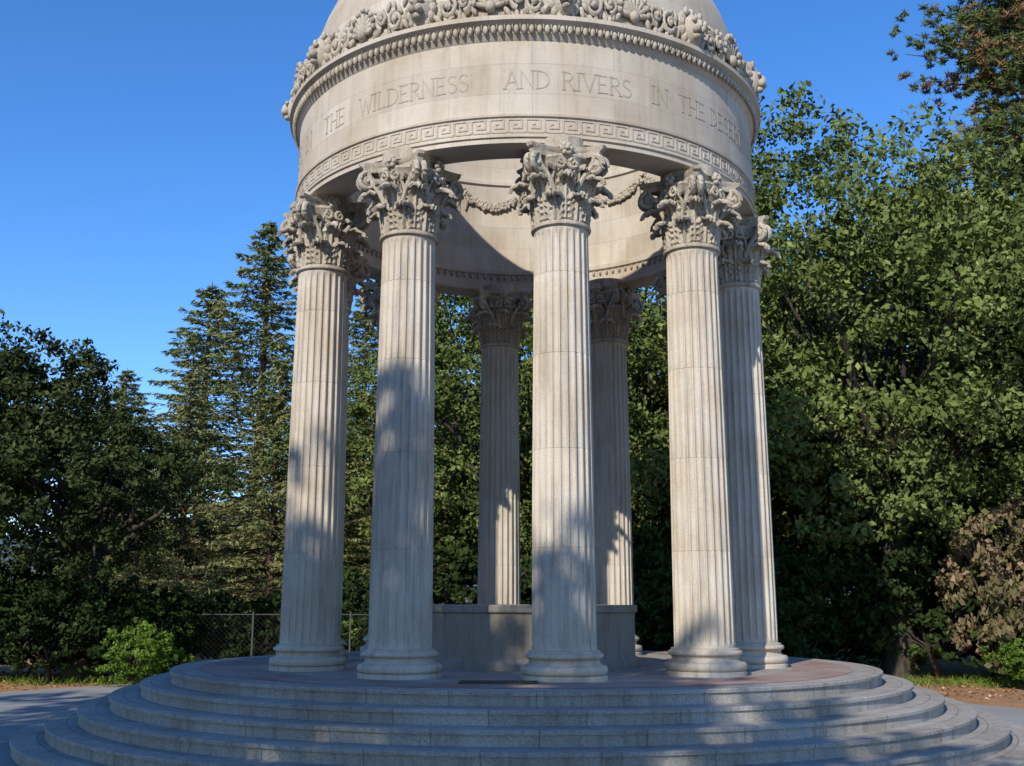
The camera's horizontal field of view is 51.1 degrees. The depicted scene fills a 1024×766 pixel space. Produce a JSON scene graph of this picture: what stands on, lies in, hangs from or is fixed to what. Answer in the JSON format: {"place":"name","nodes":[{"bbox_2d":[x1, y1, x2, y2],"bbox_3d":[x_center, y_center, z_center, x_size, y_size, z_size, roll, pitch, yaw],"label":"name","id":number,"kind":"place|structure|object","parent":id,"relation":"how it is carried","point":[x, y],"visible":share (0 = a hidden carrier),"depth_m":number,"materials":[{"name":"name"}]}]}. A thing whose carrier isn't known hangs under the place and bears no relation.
{"place":"outdoors","nodes":[
{"label":"outdoors","id":0,"kind":"place"},
{"bbox_2d":[0,517,869,602],"bbox_3d":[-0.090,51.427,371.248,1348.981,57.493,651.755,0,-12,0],"label":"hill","id":1,"kind":"structure","parent":0,"point":[6,559],"depth_m":241.12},
{"bbox_2d":[0,683,1023,765],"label":"pavement","id":2,"kind":"structure","parent":0,"point":[19,710],"depth_m":18.63,"materials":[{"name":"concrete"}]},
{"bbox_2d":[9,0,1023,765],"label":"stone water temple","id":3,"kind":"structure","parent":2,"relation":"on","point":[577,172],"depth_m":13.97,"materials":[{"name":"beige stone"}]},
{"bbox_2d":[0,621,1023,708],"bbox_3d":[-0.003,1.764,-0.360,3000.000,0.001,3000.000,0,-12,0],"label":"ground","id":4,"kind":"structure","parent":0,"point":[953,667],"depth_m":23.88,"materials":[{"name":"brown soil"}]},
{"bbox_2d":[0,570,47,665],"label":"dark shrub","id":5,"kind":"object","parent":4,"relation":"on","point":[14,593],"visible":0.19,"depth_m":24.22,"materials":[{"name":"green plant"}]},
{"bbox_2d":[0,545,109,678],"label":"dark shrub","id":6,"kind":"object","parent":4,"relation":"on","point":[28,574],"visible":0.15,"depth_m":25.28,"materials":[{"name":"green plant"}]},
{"bbox_2d":[0,569,133,681],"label":"dark shrub","id":7,"kind":"object","parent":4,"relation":"on","point":[54,657],"visible":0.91,"depth_m":23.60,"materials":[{"name":"green plant"}]},
{"bbox_2d":[0,308,141,568],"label":"oak tree","id":8,"kind":"object","parent":4,"relation":"on","point":[15,358],"visible":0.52,"depth_m":24.84,"materials":[{"name":"green plant"}]},
{"bbox_2d":[31,368,176,581],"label":"redwood tree","id":9,"kind":"object","parent":4,"relation":"on","point":[133,388],"visible":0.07,"depth_m":62.01,"materials":[{"name":"green plant"}]},
{"bbox_2d":[35,424,172,592],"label":"redwood tree","id":10,"kind":"object","parent":4,"relation":"on","point":[100,498],"visible":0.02,"depth_m":45.25,"materials":[{"name":"green plant"}]},
{"bbox_2d":[77,588,130,675],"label":"dark shrub","id":11,"kind":"object","parent":4,"relation":"on","point":[126,592],"visible":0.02,"depth_m":25.96,"materials":[{"name":"green plant"}]},
{"bbox_2d":[50,575,192,678],"bbox_3d":[-9.222,5.770,25.010,3.068,2.550,2.918,10,-15,-41],"label":"dark shrub","id":12,"kind":"object","parent":4,"relation":"on","point":[136,610],"visible":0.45,"depth_m":24.52,"materials":[{"name":"green plant"}]},
{"bbox_2d":[0,359,255,682],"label":"oak tree","id":13,"kind":"object","parent":4,"relation":"on","point":[87,534],"visible":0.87,"depth_m":24.27,"materials":[{"name":"green plant"}]},
{"bbox_2d":[95,620,177,684],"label":"green bush","id":14,"kind":"object","parent":4,"relation":"on","point":[121,663],"visible":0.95,"depth_m":23.11,"materials":[{"name":"green plant"}]},
{"bbox_2d":[99,587,207,656],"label":"dark shrub","id":15,"kind":"object","parent":4,"relation":"on","point":[158,623],"visible":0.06,"depth_m":25.99,"materials":[{"name":"green plant"}]},
{"bbox_2d":[103,470,205,656],"bbox_3d":[-12.486,5.880,35.948,5.308,7.009,5.694,11,-16,-43],"label":"redwood tree","id":16,"kind":"object","parent":4,"relation":"on","point":[136,571],"visible":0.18,"depth_m":35.92,"materials":[{"name":"green plant"}]},
{"bbox_2d":[106,586,227,672],"bbox_3d":[-8.239,6.050,25.806,2.626,2.295,2.761,-1,-12,7],"label":"dark shrub","id":17,"kind":"object","parent":4,"relation":"on","point":[174,613],"visible":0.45,"depth_m":25.61,"materials":[{"name":"green plant"}]},
{"bbox_2d":[140,645,195,674],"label":"green bush","id":18,"kind":"object","parent":4,"relation":"on","point":[166,661],"visible":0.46,"depth_m":23.38,"materials":[{"name":"green plant"}]},
{"bbox_2d":[104,373,266,647],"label":"redwood tree","id":19,"kind":"object","parent":4,"relation":"on","point":[194,404],"visible":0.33,"depth_m":42.02,"materials":[{"name":"green plant"}]},
{"bbox_2d":[94,281,285,612],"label":"redwood tree","id":20,"kind":"object","parent":4,"relation":"on","point":[197,342],"visible":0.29,"depth_m":55.77,"materials":[{"name":"green plant"}]},
{"bbox_2d":[176,591,272,658],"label":"dark shrub","id":21,"kind":"object","parent":4,"relation":"on","point":[225,600],"visible":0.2,"depth_m":27.27,"materials":[{"name":"green plant"}]},
{"bbox_2d":[109,219,367,627],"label":"redwood tree","id":22,"kind":"object","parent":4,"relation":"on","point":[266,341],"visible":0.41,"depth_m":45.53,"materials":[{"name":"green plant"}]},
{"bbox_2d":[218,591,281,658],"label":"dark shrub","id":23,"kind":"object","parent":4,"relation":"on","point":[239,608],"visible":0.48,"depth_m":26.21,"materials":[{"name":"green plant"}]},
{"bbox_2d":[151,612,368,675],"bbox_3d":[-4.961,6.179,25.182,6.941,1.560,0.062,0,-12,0],"label":"chain link fence","id":24,"kind":"object","parent":4,"relation":"on","point":[350,620],"visible":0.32,"depth_m":25.25,"materials":[{"name":"metal"}]},
{"bbox_2d":[174,355,352,648],"bbox_3d":[-8.382,4.466,38.938,8.282,11.347,7.721,1,-12,-4],"label":"redwood tree","id":25,"kind":"object","parent":4,"relation":"on","point":[283,415],"visible":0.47,"depth_m":38.64,"materials":[{"name":"green plant"}]},
{"bbox_2d":[227,411,371,654],"bbox_3d":[-5.558,4.777,33.555,5.791,8.344,6.212,-5,-13,23],"label":"redwood tree","id":26,"kind":"object","parent":4,"relation":"on","point":[352,524],"visible":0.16,"depth_m":33.77,"materials":[{"name":"green plant"}]},
{"bbox_2d":[269,609,367,654],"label":"green bush","id":27,"kind":"object","parent":4,"relation":"on","point":[345,635],"visible":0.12,"depth_m":26.13,"materials":[{"name":"green plant"}]},
{"bbox_2d":[272,564,369,649],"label":"dark shrub","id":28,"kind":"object","parent":4,"relation":"on","point":[352,576],"visible":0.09,"depth_m":26.55,"materials":[{"name":"green plant"}]},
{"bbox_2d":[255,282,442,603],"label":"redwood tree","id":29,"kind":"object","parent":4,"relation":"on","point":[370,334],"visible":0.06,"depth_m":44.93,"materials":[{"name":"green plant"}]},
{"bbox_2d":[341,583,369,651],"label":"dark shrub","id":30,"kind":"object","parent":4,"relation":"on","point":[360,595],"visible":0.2,"depth_m":25.98,"materials":[{"name":"green plant"}]},
{"bbox_2d":[343,293,477,603],"bbox_3d":[-3.110,3.204,36.952,9.326,13.812,9.532,-1,-12,6],"label":"redwood tree","id":31,"kind":"object","parent":4,"relation":"on","point":[441,566],"visible":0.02,"depth_m":36.47,"materials":[{"name":"green plant"}]},
{"bbox_2d":[433,540,528,603],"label":"dark shrub","id":32,"kind":"object","parent":4,"relation":"on","point":[463,568],"visible":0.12,"depth_m":27.26,"materials":[{"name":"green plant"}]},
{"bbox_2d":[438,348,532,599],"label":"redwood tree","id":33,"kind":"object","parent":4,"relation":"on","point":[523,360],"depth_m":42.13,"materials":[{"name":"green plant"}]},
{"bbox_2d":[440,549,531,603],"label":"dark shrub","id":34,"kind":"object","parent":4,"relation":"on","point":[525,593],"visible":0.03,"depth_m":25.93,"materials":[{"name":"green plant"}]},
{"bbox_2d":[347,278,670,567],"bbox_3d":[0.495,2.057,31.924,11.512,12.683,12.474,3,-12,-15],"label":"oak tree","id":35,"kind":"object","parent":4,"relation":"on","point":[460,460],"visible":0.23,"depth_m":30.26,"materials":[{"name":"green plant"}]},
{"bbox_2d":[0,670,1023,688],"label":"grass","id":36,"kind":"structure","parent":4,"relation":"on","point":[978,681],"depth_m":23.86,"materials":[{"name":"green plant"}]},
{"bbox_2d":[0,670,1023,699],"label":"fallen leaves","id":37,"kind":"object","parent":4,"relation":"on","point":[944,676],"visible":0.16,"depth_m":23.59,"materials":[{"name":"brown plant"}]},
{"bbox_2d":[114,296,997,649],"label":"distant trees","id":38,"kind":"object","parent":4,"relation":"on","point":[368,376],"visible":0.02,"depth_m":39.17,"materials":[{"name":"green plant"}]},
{"bbox_2d":[527,529,672,650],"bbox_3d":[2.678,5.526,26.794,4.730,3.931,4.498,-9,-15,38],"label":"dark shrub","id":39,"kind":"object","parent":4,"relation":"on","point":[641,627],"visible":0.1,"depth_m":25.96,"materials":[{"name":"green plant"}]},
{"bbox_2d":[633,553,673,650],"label":"dark shrub","id":40,"kind":"object","parent":4,"relation":"on","point":[665,641],"visible":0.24,"depth_m":25.27,"materials":[{"name":"green plant"}]},
{"bbox_2d":[519,241,883,556],"bbox_3d":[5.332,1.444,30.856,12.154,13.420,11.494,-2,-12,12],"label":"oak tree","id":41,"kind":"object","parent":4,"relation":"on","point":[647,453],"visible":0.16,"depth_m":27.92,"materials":[{"name":"green plant"}]},
{"bbox_2d":[633,533,800,649],"bbox_3d":[5.094,5.596,27.413,4.648,4.062,4.888,-3,-12,13],"label":"dark shrub","id":42,"kind":"object","parent":4,"relation":"on","point":[783,566],"visible":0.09,"depth_m":26.47,"materials":[{"name":"green plant"}]},
{"bbox_2d":[629,80,1023,678],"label":"oak tree","id":43,"kind":"object","parent":4,"relation":"on","point":[894,494],"visible":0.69,"depth_m":24.93,"materials":[{"name":"green plant"}]},
{"bbox_2d":[773,544,888,666],"bbox_3d":[6.818,5.721,26.638,4.148,3.447,3.945,7,-13,-29],"label":"dark shrub","id":44,"kind":"object","parent":4,"relation":"on","point":[798,611],"visible":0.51,"depth_m":25.46,"materials":[{"name":"green plant"}]},
{"bbox_2d":[782,532,937,664],"bbox_3d":[8.332,5.769,27.762,4.408,3.852,4.635,6,-13,-26],"label":"dark shrub","id":45,"kind":"object","parent":4,"relation":"on","point":[859,622],"visible":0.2,"depth_m":27.10,"materials":[{"name":"green plant"}]},
{"bbox_2d":[765,214,1022,664],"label":"oak tree","id":46,"kind":"object","parent":4,"relation":"on","point":[922,661],"visible":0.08,"depth_m":30.75,"materials":[{"name":"green plant"}]},
{"bbox_2d":[822,178,1023,566],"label":"oak tree","id":47,"kind":"object","parent":4,"relation":"on","point":[985,499],"visible":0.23,"depth_m":26.09,"materials":[{"name":"green plant"}]},
{"bbox_2d":[835,523,1020,678],"bbox_3d":[10.622,5.419,26.378,4.824,4.008,4.587,-8,-14,36],"label":"dark shrub","id":48,"kind":"object","parent":4,"relation":"on","point":[888,600],"visible":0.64,"depth_m":25.46,"materials":[{"name":"green plant"}]},
{"bbox_2d":[885,0,1023,364],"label":"pine tree","id":49,"kind":"object","parent":4,"relation":"on","point":[984,49],"visible":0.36,"depth_m":33.35,"materials":[{"name":"green plant"}]},
{"bbox_2d":[910,532,1021,676],"bbox_3d":[11.764,5.577,27.147,4.589,4.010,4.826,-4,-12,18],"label":"dark shrub","id":50,"kind":"object","parent":4,"relation":"on","point":[926,612],"visible":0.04,"depth_m":26.47,"materials":[{"name":"green plant"}]},
{"bbox_2d":[933,491,1023,685],"bbox_3d":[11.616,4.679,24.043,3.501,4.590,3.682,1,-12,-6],"label":"dry brush","id":51,"kind":"object","parent":4,"relation":"on","point":[999,616],"visible":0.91,"depth_m":24.06,"materials":[{"name":"beige plant"}]},
{"bbox_2d":[958,557,1021,661],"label":"dark shrub","id":52,"kind":"object","parent":4,"relation":"on","point":[963,655],"depth_m":27.73,"materials":[{"name":"green plant"}]},
{"bbox_2d":[978,632,1023,682],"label":"green bush","id":53,"kind":"object","parent":4,"relation":"on","point":[1017,654],"visible":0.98,"depth_m":22.56,"materials":[{"name":"green plant"}]},
{"bbox_2d":[0,0,1023,534],"label":"sky","id":54,"kind":"structure","parent":0,"point":[144,144],"materials":[{"name":"blue"}]}
]}

